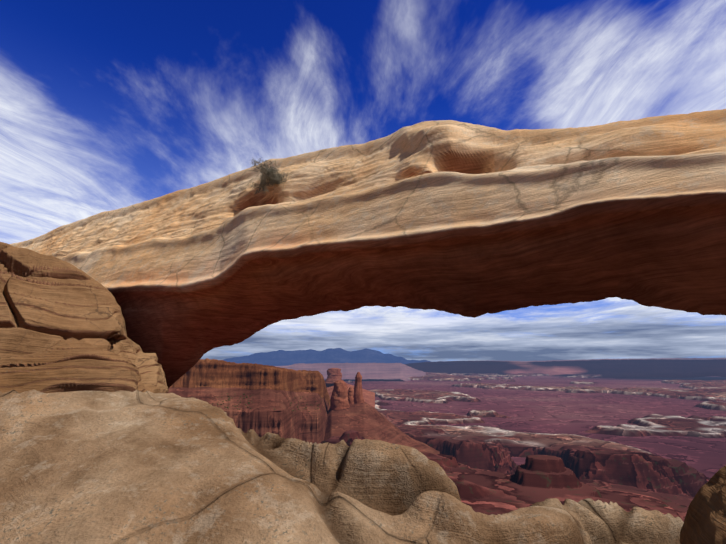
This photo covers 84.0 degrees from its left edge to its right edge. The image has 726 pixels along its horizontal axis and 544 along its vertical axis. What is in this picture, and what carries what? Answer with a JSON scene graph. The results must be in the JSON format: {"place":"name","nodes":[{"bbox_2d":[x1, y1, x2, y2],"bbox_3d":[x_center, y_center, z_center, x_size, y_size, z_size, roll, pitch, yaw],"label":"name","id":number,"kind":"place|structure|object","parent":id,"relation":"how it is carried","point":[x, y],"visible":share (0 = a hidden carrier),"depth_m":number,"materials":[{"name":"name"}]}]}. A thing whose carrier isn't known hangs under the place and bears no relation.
{"place":"outdoors","nodes":[
{"label":"outdoors","id":0,"kind":"place"},
{"bbox_2d":[168,387,329,443],"bbox_3d":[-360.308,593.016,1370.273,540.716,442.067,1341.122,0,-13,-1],"label":"cliff face","id":1,"kind":"object","parent":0,"point":[261,417],"visible":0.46,"depth_m":1072.79},
{"bbox_2d":[208,393,328,411],"bbox_3d":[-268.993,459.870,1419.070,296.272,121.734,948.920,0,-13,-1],"label":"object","id":2,"kind":"object","parent":1,"relation":"on","point":[250,408],"visible":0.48,"depth_m":1054.69,"materials":[{"name":"brown stone"}]},
{"bbox_2d":[170,358,330,405],"bbox_3d":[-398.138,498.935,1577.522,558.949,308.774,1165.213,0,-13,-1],"label":"mesa cliff","id":3,"kind":"structure","parent":0,"point":[213,373],"depth_m":1156.55,"materials":[{"name":"brown stone"}]},
{"bbox_2d":[224,348,430,365],"bbox_3d":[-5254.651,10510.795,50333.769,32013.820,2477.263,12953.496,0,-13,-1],"label":"distant mountains","id":4,"kind":"structure","parent":0,"point":[308,356],"depth_m":52883.55,"materials":[{"name":"blue stone"}]},
{"bbox_2d":[0,389,683,543],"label":"slickrock","id":5,"kind":"structure","parent":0,"point":[107,467],"depth_m":2.62,"materials":[{"name":"stone"}]},
{"bbox_2d":[0,242,168,393],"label":"rock outcrop","id":6,"kind":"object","parent":5,"relation":"on","point":[62,326],"depth_m":4.92,"materials":[{"name":"stone"}]},
{"bbox_2d":[10,109,725,388],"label":"natural rock arch","id":7,"kind":"structure","parent":5,"relation":"on","point":[464,219],"depth_m":5.80,"materials":[{"name":"stone"}]},
{"bbox_2d":[251,159,289,194],"bbox_3d":[-2.030,-2.126,8.995,0.961,0.898,1.188,0,-13,-1],"label":"arch shrub","id":8,"kind":"object","parent":7,"relation":"attached to","point":[271,175],"visible":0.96,"depth_m":8.87,"materials":[{"name":"green plant"}]},
{"bbox_2d":[680,465,725,543],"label":"corner rock","id":9,"kind":"object","parent":5,"relation":"on","point":[704,520],"visible":1,"depth_m":1.87,"materials":[{"name":"stone"}]},
{"bbox_2d":[275,363,425,380],"bbox_3d":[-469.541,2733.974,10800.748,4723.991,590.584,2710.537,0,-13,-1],"label":"distant mesa","id":10,"kind":"structure","parent":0,"point":[401,371],"depth_m":11683.37,"materials":[{"name":"purple stone"}]},
{"bbox_2d":[0,0,725,361],"label":"sky","id":11,"kind":"structure","parent":0,"point":[106,105],"materials":[{"name":"blue"}]},
{"bbox_2d":[321,372,725,521],"bbox_3d":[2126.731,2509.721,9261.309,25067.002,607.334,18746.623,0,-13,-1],"label":"canyon terrain","id":12,"kind":"structure","parent":0,"point":[485,474],"depth_m":1647.00,"materials":[{"name":"brown stone"}]},
{"bbox_2d":[325,383,374,407],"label":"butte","id":13,"kind":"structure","parent":12,"relation":"on","point":[369,397],"depth_m":3978.51,"materials":[{"name":"red stone"}]},
{"bbox_2d":[325,368,341,382],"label":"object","id":14,"kind":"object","parent":13,"relation":"on","point":[334,375],"depth_m":4027.06,"materials":[{"name":"red stone"}]},
{"bbox_2d":[324,402,439,453],"bbox_3d":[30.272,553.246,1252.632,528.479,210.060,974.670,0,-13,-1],"label":"talus slope","id":15,"kind":"structure","parent":12,"relation":"on","point":[365,420],"depth_m":1479.01,"materials":[{"name":"red stone"}]},
{"bbox_2d":[329,380,349,409],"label":"butte","id":16,"kind":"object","parent":15,"relation":"on","point":[339,399],"depth_m":1601.02,"materials":[{"name":"red stone"}]},
{"bbox_2d":[348,387,353,403],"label":"rock spire","id":17,"kind":"object","parent":15,"relation":"on","point":[350,395],"visible":0.65,"depth_m":1656.65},
{"bbox_2d":[353,372,364,403],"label":"rock spire","id":18,"kind":"structure","parent":15,"relation":"on","point":[358,395],"depth_m":1669.00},
{"bbox_2d":[324,375,725,477],"bbox_3d":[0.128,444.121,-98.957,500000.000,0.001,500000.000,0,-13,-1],"label":"desert plain","id":19,"kind":"structure","parent":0,"point":[554,412],"depth_m":4031.38,"materials":[{"name":"soil"}]},
{"bbox_2d":[405,359,725,378],"bbox_3d":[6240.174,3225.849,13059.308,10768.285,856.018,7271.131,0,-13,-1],"label":"distant mesa","id":20,"kind":"structure","parent":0,"point":[650,368],"depth_m":13689.16,"materials":[{"name":"stone"}]},
{"bbox_2d":[437,358,725,361],"bbox_3d":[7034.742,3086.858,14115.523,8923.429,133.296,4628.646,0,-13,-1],"label":"plateau","id":21,"kind":"structure","parent":20,"relation":"on","point":[624,359],"depth_m":13686.93,"materials":[{"name":"stone"}]}
]}

